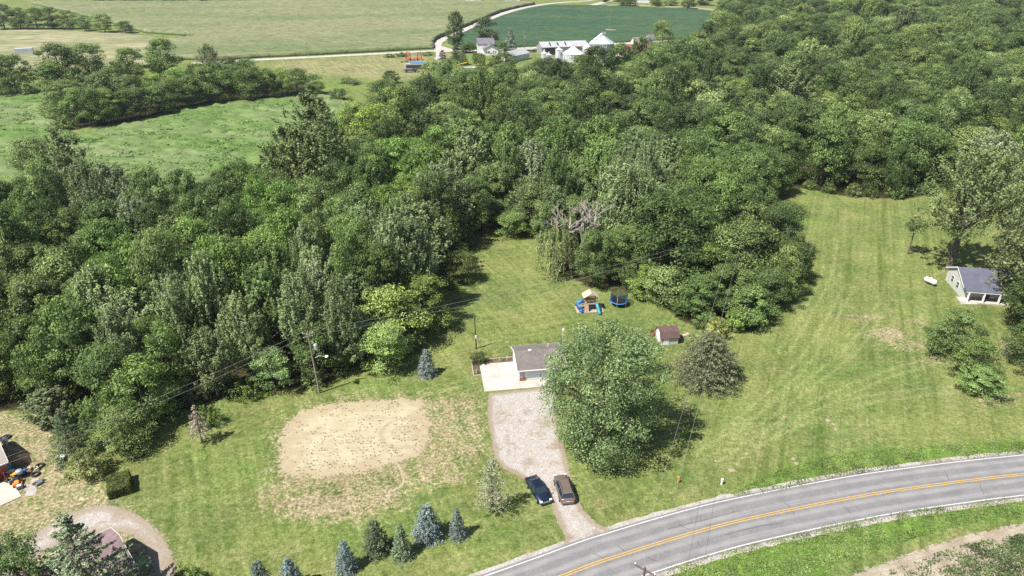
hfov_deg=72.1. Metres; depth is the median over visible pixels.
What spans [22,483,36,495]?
gravel patch
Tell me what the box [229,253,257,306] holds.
silver maple
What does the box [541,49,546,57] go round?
grain bin
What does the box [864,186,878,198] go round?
shrub
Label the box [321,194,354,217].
broadleaf tree
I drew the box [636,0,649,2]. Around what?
barn
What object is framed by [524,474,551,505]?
sedan
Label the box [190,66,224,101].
broadleaf tree
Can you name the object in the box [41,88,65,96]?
shrub
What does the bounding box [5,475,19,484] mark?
riding mower
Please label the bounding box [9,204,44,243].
broadleaf tree
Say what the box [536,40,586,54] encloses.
barn
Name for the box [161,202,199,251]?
broadleaf tree
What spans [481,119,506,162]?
silver maple
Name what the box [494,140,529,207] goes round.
silver maple
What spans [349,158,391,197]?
broadleaf tree
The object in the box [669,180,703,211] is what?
broadleaf tree
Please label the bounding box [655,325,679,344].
garden shed
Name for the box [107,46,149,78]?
broadleaf tree
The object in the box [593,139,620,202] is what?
silver maple
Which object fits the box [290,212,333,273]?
broadleaf tree
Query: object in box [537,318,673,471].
silver maple
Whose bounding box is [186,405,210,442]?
larch tree
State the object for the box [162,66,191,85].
broadleaf tree
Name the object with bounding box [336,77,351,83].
shrub
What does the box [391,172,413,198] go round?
broadleaf tree
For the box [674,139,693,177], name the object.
broadleaf tree
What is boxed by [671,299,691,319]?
shrub
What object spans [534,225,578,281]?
willow tree
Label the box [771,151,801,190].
broadleaf tree
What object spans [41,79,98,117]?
broadleaf tree
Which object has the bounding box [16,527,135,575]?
house
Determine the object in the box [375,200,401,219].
silver maple
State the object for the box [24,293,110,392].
broadleaf tree
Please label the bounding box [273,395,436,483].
bare soil
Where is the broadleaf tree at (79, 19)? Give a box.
[74,16,91,30]
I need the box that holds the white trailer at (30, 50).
[13,47,33,53]
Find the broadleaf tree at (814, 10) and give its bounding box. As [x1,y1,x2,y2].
[792,5,815,12]
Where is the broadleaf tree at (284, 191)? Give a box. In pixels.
[256,179,308,225]
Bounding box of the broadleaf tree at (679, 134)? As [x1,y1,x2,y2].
[667,127,691,162]
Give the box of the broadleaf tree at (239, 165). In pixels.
[209,158,258,196]
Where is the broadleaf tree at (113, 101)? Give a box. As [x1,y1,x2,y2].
[82,87,127,122]
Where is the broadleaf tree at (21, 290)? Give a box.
[0,272,72,353]
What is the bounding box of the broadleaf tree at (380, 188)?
[370,183,395,205]
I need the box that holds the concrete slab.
[0,481,21,505]
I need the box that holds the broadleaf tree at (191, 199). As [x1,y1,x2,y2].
[176,190,224,242]
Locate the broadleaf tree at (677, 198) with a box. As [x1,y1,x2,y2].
[660,185,704,248]
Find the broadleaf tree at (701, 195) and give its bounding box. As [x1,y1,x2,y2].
[672,189,717,261]
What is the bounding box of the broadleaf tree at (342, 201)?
[321,191,359,242]
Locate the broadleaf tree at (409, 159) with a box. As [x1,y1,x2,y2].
[395,152,424,184]
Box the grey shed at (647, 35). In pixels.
[630,34,654,43]
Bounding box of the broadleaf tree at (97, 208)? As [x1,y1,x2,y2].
[78,196,133,257]
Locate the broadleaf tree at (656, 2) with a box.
[649,0,663,5]
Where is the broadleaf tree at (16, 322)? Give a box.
[0,314,58,379]
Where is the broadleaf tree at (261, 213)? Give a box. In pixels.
[246,205,283,255]
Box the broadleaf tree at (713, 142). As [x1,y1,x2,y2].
[677,135,727,175]
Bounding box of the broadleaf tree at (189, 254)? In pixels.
[166,246,242,332]
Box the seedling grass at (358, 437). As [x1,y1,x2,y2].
[286,401,422,472]
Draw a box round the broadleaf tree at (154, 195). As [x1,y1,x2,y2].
[140,191,175,209]
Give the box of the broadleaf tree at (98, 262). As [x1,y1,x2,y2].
[82,252,121,277]
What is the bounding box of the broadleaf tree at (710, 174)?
[697,155,740,228]
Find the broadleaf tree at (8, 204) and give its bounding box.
[0,200,18,232]
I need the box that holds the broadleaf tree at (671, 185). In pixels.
[665,178,693,189]
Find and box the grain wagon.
[406,62,424,68]
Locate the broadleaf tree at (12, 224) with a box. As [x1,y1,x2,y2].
[0,206,38,275]
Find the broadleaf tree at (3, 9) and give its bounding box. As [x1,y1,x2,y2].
[0,3,16,28]
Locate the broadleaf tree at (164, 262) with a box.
[142,224,187,268]
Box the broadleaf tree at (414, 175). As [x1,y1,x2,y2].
[406,162,442,207]
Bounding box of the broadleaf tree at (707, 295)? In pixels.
[675,273,732,318]
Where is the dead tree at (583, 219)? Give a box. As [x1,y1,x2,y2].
[545,197,615,265]
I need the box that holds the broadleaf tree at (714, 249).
[676,240,736,298]
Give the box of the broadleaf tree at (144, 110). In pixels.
[122,86,157,116]
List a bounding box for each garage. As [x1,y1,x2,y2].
[0,444,8,479]
[501,48,529,61]
[511,343,565,380]
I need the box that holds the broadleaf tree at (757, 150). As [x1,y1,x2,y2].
[747,146,771,169]
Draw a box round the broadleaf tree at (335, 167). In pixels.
[322,157,351,195]
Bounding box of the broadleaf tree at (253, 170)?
[232,166,271,200]
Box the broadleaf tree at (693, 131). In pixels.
[680,126,713,159]
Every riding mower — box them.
[2,471,15,481]
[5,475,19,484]
[12,474,22,487]
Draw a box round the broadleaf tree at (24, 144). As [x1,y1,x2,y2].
[3,136,60,182]
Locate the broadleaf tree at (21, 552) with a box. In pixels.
[0,530,62,575]
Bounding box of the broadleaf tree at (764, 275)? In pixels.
[742,263,802,304]
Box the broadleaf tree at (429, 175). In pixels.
[409,166,460,242]
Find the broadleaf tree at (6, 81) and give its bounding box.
[0,53,38,93]
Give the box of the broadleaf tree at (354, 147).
[322,142,360,158]
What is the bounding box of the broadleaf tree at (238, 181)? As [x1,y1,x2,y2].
[229,165,258,184]
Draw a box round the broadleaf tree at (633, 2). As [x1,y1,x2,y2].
[625,0,638,5]
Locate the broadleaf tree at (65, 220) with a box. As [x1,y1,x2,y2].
[42,205,94,252]
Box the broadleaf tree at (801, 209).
[764,200,813,249]
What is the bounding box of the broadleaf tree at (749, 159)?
[730,150,774,192]
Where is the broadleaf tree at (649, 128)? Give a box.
[618,124,664,154]
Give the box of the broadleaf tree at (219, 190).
[204,178,248,237]
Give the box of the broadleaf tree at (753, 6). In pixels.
[742,4,760,20]
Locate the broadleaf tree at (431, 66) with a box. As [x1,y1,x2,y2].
[417,58,442,83]
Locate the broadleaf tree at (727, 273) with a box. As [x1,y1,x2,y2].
[696,262,758,310]
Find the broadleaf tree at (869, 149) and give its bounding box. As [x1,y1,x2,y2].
[844,144,896,188]
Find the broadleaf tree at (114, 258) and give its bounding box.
[95,232,161,334]
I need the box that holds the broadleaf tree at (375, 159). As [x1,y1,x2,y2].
[357,152,389,200]
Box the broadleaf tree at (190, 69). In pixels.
[185,62,205,84]
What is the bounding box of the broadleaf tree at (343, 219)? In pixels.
[321,211,366,256]
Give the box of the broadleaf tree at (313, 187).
[293,176,337,219]
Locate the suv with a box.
[553,473,574,504]
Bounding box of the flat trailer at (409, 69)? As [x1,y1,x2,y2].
[404,68,417,72]
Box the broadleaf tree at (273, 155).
[259,143,287,167]
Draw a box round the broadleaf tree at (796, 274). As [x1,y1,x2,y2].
[771,244,806,297]
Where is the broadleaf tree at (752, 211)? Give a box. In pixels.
[730,190,768,242]
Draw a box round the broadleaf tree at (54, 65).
[33,62,74,89]
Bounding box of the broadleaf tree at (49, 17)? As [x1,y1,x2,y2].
[36,6,64,28]
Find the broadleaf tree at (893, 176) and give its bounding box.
[881,142,916,197]
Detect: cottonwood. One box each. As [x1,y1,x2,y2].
[32,128,96,182]
[42,151,98,201]
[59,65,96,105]
[253,123,312,182]
[254,126,340,188]
[268,92,349,166]
[294,125,355,192]
[437,117,478,162]
[438,150,465,208]
[445,10,467,47]
[449,152,485,208]
[451,125,500,181]
[760,59,825,107]
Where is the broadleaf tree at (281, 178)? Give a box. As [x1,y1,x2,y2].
[261,175,295,239]
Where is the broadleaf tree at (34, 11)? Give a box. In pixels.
[20,7,46,28]
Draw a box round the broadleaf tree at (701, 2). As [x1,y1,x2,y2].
[696,0,712,4]
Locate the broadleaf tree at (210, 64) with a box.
[200,61,227,85]
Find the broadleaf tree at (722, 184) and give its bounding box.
[706,170,749,228]
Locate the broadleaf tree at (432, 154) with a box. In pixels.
[396,141,447,183]
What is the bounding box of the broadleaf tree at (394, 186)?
[380,182,404,205]
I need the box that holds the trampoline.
[610,288,627,307]
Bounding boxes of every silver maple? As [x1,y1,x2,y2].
[16,383,71,428]
[42,168,71,204]
[61,189,86,221]
[63,156,115,227]
[68,257,124,340]
[84,158,132,208]
[87,303,150,400]
[96,284,162,354]
[107,194,153,247]
[119,184,140,231]
[131,188,154,202]
[146,270,203,352]
[155,278,203,370]
[176,248,237,354]
[178,326,242,396]
[181,272,218,321]
[194,42,218,70]
[204,229,265,300]
[213,290,265,375]
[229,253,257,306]
[235,262,302,349]
[246,237,308,342]
[275,266,326,363]
[288,218,330,299]
[294,260,342,325]
[296,242,338,310]
[317,273,366,367]
[323,271,378,329]
[325,246,366,291]
[329,306,369,365]
[342,203,374,229]
[354,194,385,256]
[362,212,405,284]
[366,207,432,306]
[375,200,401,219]
[386,191,436,230]
[391,198,453,269]
[393,249,441,284]
[395,217,435,302]
[402,161,474,242]
[417,213,439,255]
[441,115,493,172]
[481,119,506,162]
[483,121,532,172]
[489,121,531,185]
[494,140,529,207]
[505,120,530,143]
[507,173,542,216]
[515,136,547,197]
[520,128,546,159]
[522,144,549,175]
[531,127,553,176]
[533,184,575,236]
[534,171,569,199]
[537,155,576,212]
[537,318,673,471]
[539,143,570,216]
[544,113,586,154]
[548,120,588,161]
[563,130,593,155]
[563,177,598,226]
[567,131,623,176]
[567,151,581,174]
[569,166,599,210]
[570,156,593,192]
[576,114,623,144]
[580,147,599,186]
[581,136,612,199]
[585,158,639,228]
[589,186,633,256]
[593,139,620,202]
[597,138,622,166]
[602,154,638,218]
[603,164,658,249]
[607,147,632,176]
[612,127,656,159]
[618,173,663,226]
[625,147,644,164]
[633,139,661,182]
[634,131,677,162]
[635,159,666,182]
[638,165,657,185]
[647,135,688,179]
[652,144,673,167]
[655,158,681,181]
[655,181,674,215]
[656,173,681,186]
[659,168,676,180]
[885,7,924,31]
[911,141,1023,269]
[955,126,1023,208]
[1005,181,1023,235]
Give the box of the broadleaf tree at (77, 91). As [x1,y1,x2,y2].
[54,86,111,125]
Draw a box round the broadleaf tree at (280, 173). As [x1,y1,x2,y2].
[272,167,296,199]
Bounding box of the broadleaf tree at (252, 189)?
[240,173,275,230]
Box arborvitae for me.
[481,54,485,64]
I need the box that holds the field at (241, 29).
[31,0,534,60]
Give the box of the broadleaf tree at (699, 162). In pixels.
[684,150,714,194]
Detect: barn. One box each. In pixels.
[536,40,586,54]
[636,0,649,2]
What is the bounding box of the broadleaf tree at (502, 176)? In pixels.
[488,162,522,208]
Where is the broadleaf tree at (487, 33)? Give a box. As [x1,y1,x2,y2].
[472,17,499,40]
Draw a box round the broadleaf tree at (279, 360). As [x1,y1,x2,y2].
[246,345,294,389]
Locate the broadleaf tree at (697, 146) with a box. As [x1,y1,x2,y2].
[679,130,713,189]
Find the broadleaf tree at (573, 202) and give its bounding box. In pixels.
[556,193,599,243]
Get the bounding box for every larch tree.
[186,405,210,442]
[473,457,513,513]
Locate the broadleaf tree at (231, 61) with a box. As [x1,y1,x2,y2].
[219,56,236,79]
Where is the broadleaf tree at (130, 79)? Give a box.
[115,73,147,100]
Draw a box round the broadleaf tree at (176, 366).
[137,319,195,397]
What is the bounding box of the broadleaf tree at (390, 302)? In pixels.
[353,282,434,349]
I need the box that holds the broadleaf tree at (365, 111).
[344,102,401,138]
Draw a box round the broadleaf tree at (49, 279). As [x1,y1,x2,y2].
[7,270,73,340]
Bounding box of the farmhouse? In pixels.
[476,36,502,54]
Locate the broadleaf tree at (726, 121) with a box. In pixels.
[705,111,773,149]
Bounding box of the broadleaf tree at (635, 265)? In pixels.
[617,252,655,293]
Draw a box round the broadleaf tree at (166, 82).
[156,77,192,108]
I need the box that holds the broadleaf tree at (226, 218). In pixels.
[216,203,249,240]
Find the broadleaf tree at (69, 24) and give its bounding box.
[53,10,78,28]
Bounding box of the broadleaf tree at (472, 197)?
[462,176,494,218]
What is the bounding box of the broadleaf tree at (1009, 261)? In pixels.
[984,218,1023,296]
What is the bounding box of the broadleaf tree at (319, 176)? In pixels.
[307,171,334,218]
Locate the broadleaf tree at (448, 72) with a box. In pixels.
[432,64,466,82]
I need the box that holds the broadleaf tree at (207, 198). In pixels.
[198,184,237,218]
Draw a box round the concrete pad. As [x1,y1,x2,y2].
[479,362,567,391]
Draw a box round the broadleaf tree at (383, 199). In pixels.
[374,191,400,211]
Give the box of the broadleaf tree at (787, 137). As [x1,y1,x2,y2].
[771,130,803,179]
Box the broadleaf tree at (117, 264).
[100,253,144,314]
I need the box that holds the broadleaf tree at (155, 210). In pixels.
[131,200,172,234]
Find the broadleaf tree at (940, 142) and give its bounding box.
[911,128,959,184]
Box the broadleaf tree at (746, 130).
[726,119,770,150]
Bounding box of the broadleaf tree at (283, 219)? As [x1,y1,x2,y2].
[263,202,320,268]
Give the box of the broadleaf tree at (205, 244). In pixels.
[192,233,238,266]
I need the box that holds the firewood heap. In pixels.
[23,465,38,472]
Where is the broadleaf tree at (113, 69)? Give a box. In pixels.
[98,65,132,98]
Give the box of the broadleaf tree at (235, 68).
[224,65,251,92]
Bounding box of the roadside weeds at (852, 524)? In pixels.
[661,496,1023,575]
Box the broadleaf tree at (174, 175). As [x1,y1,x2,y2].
[161,168,196,207]
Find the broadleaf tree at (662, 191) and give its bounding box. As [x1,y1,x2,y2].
[621,187,667,244]
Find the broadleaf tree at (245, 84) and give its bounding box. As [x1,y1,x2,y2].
[226,67,267,99]
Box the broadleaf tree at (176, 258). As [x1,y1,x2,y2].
[162,249,196,272]
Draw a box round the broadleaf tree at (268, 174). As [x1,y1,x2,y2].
[256,168,278,207]
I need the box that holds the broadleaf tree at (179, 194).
[169,184,188,206]
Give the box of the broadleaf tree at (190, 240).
[167,231,208,266]
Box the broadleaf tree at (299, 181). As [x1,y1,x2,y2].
[291,175,317,205]
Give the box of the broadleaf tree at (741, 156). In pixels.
[734,151,760,171]
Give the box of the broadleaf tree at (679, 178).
[674,164,691,181]
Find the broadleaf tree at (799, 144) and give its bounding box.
[769,139,809,179]
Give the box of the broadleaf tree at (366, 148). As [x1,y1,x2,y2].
[352,142,393,188]
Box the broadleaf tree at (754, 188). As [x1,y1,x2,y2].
[726,180,767,221]
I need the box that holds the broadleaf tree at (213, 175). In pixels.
[206,170,232,187]
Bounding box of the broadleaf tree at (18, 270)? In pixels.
[1,266,32,282]
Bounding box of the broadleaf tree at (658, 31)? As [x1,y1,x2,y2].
[647,20,674,43]
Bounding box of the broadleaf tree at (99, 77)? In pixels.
[83,71,123,107]
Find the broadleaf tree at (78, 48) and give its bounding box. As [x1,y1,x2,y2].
[60,42,116,84]
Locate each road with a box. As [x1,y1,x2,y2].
[191,40,678,63]
[434,0,592,50]
[479,453,1023,575]
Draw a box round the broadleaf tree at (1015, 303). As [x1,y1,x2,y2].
[998,276,1023,324]
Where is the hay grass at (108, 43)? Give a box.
[0,30,177,69]
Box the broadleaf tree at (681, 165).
[671,156,689,179]
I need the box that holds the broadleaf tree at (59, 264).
[31,247,85,304]
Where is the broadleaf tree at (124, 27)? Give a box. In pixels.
[115,21,135,32]
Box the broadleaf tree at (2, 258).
[0,243,25,282]
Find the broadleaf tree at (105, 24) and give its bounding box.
[89,13,115,31]
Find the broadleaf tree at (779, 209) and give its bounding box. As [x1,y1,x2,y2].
[752,201,805,264]
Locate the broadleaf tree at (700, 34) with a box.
[689,30,709,50]
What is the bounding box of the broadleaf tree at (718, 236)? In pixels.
[698,224,748,282]
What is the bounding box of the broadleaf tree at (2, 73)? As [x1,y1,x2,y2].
[0,54,17,93]
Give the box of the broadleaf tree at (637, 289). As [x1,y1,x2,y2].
[625,263,661,299]
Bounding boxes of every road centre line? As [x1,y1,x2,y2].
[559,473,1023,575]
[565,475,1023,575]
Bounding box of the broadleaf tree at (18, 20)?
[3,7,31,28]
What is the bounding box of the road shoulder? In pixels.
[467,450,1023,575]
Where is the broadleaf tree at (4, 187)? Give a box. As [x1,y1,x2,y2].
[0,179,16,211]
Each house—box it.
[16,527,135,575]
[945,267,1023,305]
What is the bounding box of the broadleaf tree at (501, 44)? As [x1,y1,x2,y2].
[496,42,508,51]
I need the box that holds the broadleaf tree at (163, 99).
[141,83,175,113]
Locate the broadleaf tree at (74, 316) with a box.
[53,296,97,339]
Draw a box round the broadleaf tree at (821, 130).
[797,116,854,185]
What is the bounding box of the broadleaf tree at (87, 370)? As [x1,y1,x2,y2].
[67,342,151,415]
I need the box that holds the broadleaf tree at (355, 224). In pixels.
[335,215,380,279]
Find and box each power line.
[2,331,303,458]
[4,336,304,464]
[309,233,722,330]
[310,241,709,335]
[636,229,734,564]
[654,282,730,570]
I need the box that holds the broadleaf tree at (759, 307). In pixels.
[722,282,779,327]
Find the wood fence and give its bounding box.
[9,453,31,467]
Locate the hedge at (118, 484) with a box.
[106,468,132,499]
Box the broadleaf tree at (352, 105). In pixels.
[333,100,375,137]
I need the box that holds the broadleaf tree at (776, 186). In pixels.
[748,151,780,193]
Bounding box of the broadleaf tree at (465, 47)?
[460,44,470,52]
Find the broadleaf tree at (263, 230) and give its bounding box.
[244,223,283,258]
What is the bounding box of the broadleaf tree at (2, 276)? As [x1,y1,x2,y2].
[0,269,11,324]
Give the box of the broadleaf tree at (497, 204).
[483,198,514,227]
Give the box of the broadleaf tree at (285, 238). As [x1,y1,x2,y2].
[268,206,315,244]
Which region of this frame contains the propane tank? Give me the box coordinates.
[924,277,936,285]
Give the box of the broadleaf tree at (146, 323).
[128,315,185,367]
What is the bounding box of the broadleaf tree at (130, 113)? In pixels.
[107,89,139,119]
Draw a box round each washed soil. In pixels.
[339,488,386,493]
[385,447,406,504]
[405,476,460,483]
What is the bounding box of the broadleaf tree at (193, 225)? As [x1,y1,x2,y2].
[167,212,213,253]
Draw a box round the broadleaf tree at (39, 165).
[23,156,75,231]
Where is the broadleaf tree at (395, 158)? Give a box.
[360,138,401,171]
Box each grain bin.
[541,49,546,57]
[555,46,562,59]
[563,45,582,62]
[582,42,588,54]
[589,32,613,60]
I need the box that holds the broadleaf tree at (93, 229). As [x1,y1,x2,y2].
[71,216,133,278]
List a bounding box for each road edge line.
[485,455,1020,575]
[642,495,1023,575]
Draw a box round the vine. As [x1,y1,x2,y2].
[904,216,926,233]
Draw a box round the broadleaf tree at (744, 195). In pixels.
[710,189,762,263]
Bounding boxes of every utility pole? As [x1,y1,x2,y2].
[302,331,328,393]
[474,317,476,348]
[634,562,655,575]
[907,215,921,254]
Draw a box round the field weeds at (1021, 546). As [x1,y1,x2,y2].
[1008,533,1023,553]
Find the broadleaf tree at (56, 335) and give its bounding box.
[38,319,111,380]
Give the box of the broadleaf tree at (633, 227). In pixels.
[613,222,656,270]
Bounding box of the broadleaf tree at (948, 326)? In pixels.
[920,306,992,358]
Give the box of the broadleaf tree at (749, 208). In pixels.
[731,200,778,266]
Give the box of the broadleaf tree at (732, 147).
[725,142,740,162]
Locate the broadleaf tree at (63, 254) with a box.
[49,243,89,267]
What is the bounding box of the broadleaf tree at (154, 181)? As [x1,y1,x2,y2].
[122,167,177,228]
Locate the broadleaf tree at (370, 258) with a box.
[355,238,413,318]
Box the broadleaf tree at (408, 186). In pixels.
[395,181,425,205]
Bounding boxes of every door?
[528,369,554,379]
[663,339,668,344]
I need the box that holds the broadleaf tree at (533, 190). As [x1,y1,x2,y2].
[511,179,542,232]
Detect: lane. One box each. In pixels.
[2,503,176,575]
[590,1,610,4]
[638,5,713,10]
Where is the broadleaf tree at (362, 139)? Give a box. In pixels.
[349,131,390,169]
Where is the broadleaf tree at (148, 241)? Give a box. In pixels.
[123,226,196,340]
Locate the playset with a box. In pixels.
[575,289,603,314]
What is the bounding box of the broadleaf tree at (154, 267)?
[130,242,167,292]
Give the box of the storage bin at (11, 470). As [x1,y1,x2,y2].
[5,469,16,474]
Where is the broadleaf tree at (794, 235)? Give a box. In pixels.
[773,228,808,259]
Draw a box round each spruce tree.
[36,512,155,575]
[44,408,99,472]
[249,559,271,575]
[279,557,302,575]
[332,540,359,575]
[359,519,391,564]
[389,524,415,566]
[408,502,443,548]
[416,349,437,380]
[437,50,448,60]
[446,507,468,543]
[449,44,462,63]
[457,49,469,65]
[505,27,517,50]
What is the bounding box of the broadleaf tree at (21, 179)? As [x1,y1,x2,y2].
[7,172,27,203]
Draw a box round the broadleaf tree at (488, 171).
[470,161,503,205]
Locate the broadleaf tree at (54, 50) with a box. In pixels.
[33,40,82,85]
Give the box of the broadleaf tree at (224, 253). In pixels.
[209,239,258,336]
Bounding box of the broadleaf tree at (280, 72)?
[264,67,291,94]
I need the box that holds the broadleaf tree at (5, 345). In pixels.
[0,331,33,399]
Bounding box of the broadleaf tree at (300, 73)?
[281,67,314,94]
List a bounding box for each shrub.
[10,377,53,403]
[19,86,39,95]
[35,91,62,104]
[36,95,68,112]
[39,106,67,118]
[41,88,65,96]
[42,382,83,412]
[43,116,78,129]
[49,395,93,427]
[62,446,115,484]
[74,407,112,438]
[119,400,149,429]
[146,398,186,424]
[172,562,205,575]
[178,383,210,406]
[193,404,223,429]
[219,376,246,396]
[230,377,267,401]
[296,366,328,390]
[328,88,351,99]
[332,360,352,376]
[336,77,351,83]
[347,79,360,84]
[349,337,370,365]
[381,70,400,82]
[383,54,394,57]
[395,52,410,56]
[400,320,419,334]
[421,51,434,55]
[424,285,445,304]
[434,278,459,291]
[437,261,457,279]
[440,250,460,268]
[452,231,477,247]
[454,245,468,257]
[469,351,489,365]
[473,214,495,230]
[520,224,532,235]
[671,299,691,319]
[690,311,721,330]
[702,316,732,338]
[722,309,744,332]
[754,299,781,317]
[789,263,810,278]
[798,240,813,256]
[802,180,819,189]
[821,182,835,193]
[844,182,861,197]
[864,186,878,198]
[883,181,909,198]
[903,184,922,196]
[916,180,938,195]
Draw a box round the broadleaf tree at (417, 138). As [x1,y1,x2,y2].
[394,137,432,162]
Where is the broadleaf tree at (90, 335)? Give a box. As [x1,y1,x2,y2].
[66,318,120,384]
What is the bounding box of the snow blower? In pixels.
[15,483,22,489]
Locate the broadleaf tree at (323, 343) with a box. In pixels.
[287,318,349,376]
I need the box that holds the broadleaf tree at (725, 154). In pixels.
[705,145,736,171]
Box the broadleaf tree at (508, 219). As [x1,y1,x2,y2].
[494,211,532,237]
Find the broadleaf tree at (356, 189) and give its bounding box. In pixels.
[344,175,379,214]
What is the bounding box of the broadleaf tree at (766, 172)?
[748,164,779,204]
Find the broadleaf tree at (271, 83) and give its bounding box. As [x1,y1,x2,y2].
[252,68,282,96]
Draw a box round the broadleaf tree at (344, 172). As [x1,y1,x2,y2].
[330,164,364,207]
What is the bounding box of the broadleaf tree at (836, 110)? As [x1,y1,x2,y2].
[814,98,854,176]
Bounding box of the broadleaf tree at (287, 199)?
[263,186,290,220]
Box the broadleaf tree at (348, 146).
[326,137,355,185]
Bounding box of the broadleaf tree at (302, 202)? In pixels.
[290,192,331,255]
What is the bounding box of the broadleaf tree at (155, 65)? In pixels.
[142,36,183,74]
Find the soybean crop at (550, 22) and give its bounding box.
[447,4,714,48]
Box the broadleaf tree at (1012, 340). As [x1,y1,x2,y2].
[998,322,1023,369]
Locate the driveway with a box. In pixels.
[486,387,611,545]
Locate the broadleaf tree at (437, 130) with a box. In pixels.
[415,124,457,164]
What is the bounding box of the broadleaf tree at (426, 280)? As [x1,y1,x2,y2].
[403,273,454,330]
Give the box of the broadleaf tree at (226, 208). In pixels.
[198,193,262,258]
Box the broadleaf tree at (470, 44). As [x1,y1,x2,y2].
[462,41,476,51]
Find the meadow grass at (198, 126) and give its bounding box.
[0,90,351,203]
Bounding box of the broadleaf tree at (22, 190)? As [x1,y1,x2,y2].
[8,181,69,238]
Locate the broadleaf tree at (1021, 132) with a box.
[992,124,1023,198]
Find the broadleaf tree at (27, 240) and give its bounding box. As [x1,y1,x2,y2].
[0,227,55,270]
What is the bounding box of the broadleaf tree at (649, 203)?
[620,189,694,266]
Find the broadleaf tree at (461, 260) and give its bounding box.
[443,249,484,282]
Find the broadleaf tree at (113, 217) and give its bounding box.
[102,199,141,250]
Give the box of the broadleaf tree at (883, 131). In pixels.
[848,121,904,175]
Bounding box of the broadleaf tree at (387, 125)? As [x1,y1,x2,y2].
[361,117,405,171]
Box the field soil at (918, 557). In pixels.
[850,522,1023,575]
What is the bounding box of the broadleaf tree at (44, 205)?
[16,195,77,256]
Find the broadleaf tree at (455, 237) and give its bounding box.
[433,211,468,251]
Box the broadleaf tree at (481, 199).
[453,171,493,232]
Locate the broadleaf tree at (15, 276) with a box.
[1,273,42,323]
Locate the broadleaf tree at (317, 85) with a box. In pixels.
[302,72,326,94]
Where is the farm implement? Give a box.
[406,51,422,60]
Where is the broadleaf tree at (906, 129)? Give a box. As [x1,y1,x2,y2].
[883,117,933,184]
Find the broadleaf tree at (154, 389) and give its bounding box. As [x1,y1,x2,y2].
[97,352,187,427]
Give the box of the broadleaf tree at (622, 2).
[613,0,629,5]
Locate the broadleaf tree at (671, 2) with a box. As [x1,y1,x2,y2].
[664,0,679,5]
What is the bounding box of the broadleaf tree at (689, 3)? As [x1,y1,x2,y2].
[680,0,697,7]
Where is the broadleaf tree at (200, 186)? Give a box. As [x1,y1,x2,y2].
[182,177,225,219]
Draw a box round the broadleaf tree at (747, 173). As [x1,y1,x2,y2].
[735,160,765,198]
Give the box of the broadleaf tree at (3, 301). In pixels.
[0,277,18,322]
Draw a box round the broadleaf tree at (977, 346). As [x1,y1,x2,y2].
[946,334,1007,385]
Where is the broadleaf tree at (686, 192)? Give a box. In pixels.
[674,184,706,252]
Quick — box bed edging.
[471,357,511,375]
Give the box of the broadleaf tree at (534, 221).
[529,201,565,243]
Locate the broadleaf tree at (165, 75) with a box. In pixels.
[152,73,184,96]
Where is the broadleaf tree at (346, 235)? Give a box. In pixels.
[325,223,379,306]
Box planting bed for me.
[472,358,512,374]
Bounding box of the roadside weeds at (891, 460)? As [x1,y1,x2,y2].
[731,440,1023,496]
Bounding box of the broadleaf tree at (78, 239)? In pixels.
[67,227,110,267]
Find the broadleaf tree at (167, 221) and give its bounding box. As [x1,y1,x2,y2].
[151,209,193,254]
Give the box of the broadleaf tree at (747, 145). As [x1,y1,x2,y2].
[723,140,786,188]
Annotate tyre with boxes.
[30,471,39,476]
[35,462,44,468]
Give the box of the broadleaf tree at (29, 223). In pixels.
[0,220,56,275]
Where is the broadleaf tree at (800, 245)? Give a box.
[761,238,815,283]
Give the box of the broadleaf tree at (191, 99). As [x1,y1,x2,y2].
[178,72,205,105]
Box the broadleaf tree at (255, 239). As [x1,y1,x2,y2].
[241,228,278,262]
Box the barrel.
[1,437,8,445]
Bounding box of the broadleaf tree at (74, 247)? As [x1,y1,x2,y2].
[43,241,92,288]
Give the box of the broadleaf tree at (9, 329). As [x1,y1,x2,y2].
[0,313,24,372]
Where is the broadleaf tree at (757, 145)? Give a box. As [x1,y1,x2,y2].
[750,144,775,180]
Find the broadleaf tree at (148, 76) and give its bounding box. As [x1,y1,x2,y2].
[134,71,169,97]
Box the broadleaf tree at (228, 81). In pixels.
[208,69,237,102]
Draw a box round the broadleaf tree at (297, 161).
[277,142,329,176]
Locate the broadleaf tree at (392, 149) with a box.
[368,135,416,187]
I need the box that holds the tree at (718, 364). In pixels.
[666,329,746,402]
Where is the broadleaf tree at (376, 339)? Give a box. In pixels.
[357,318,414,374]
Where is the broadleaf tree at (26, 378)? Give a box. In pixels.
[9,340,66,399]
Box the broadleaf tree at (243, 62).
[231,58,261,82]
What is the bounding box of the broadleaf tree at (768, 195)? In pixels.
[759,185,778,210]
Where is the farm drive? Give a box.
[435,51,476,67]
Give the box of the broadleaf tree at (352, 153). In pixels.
[342,147,360,165]
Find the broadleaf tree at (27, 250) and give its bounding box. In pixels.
[7,240,54,280]
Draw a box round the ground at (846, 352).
[0,0,1023,575]
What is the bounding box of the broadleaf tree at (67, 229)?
[59,218,85,246]
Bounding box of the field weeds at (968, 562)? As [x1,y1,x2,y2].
[880,533,1023,575]
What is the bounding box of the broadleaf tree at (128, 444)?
[83,404,157,459]
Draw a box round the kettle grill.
[15,469,24,477]
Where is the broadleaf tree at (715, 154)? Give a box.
[699,149,723,186]
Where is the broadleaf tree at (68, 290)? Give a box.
[56,270,132,309]

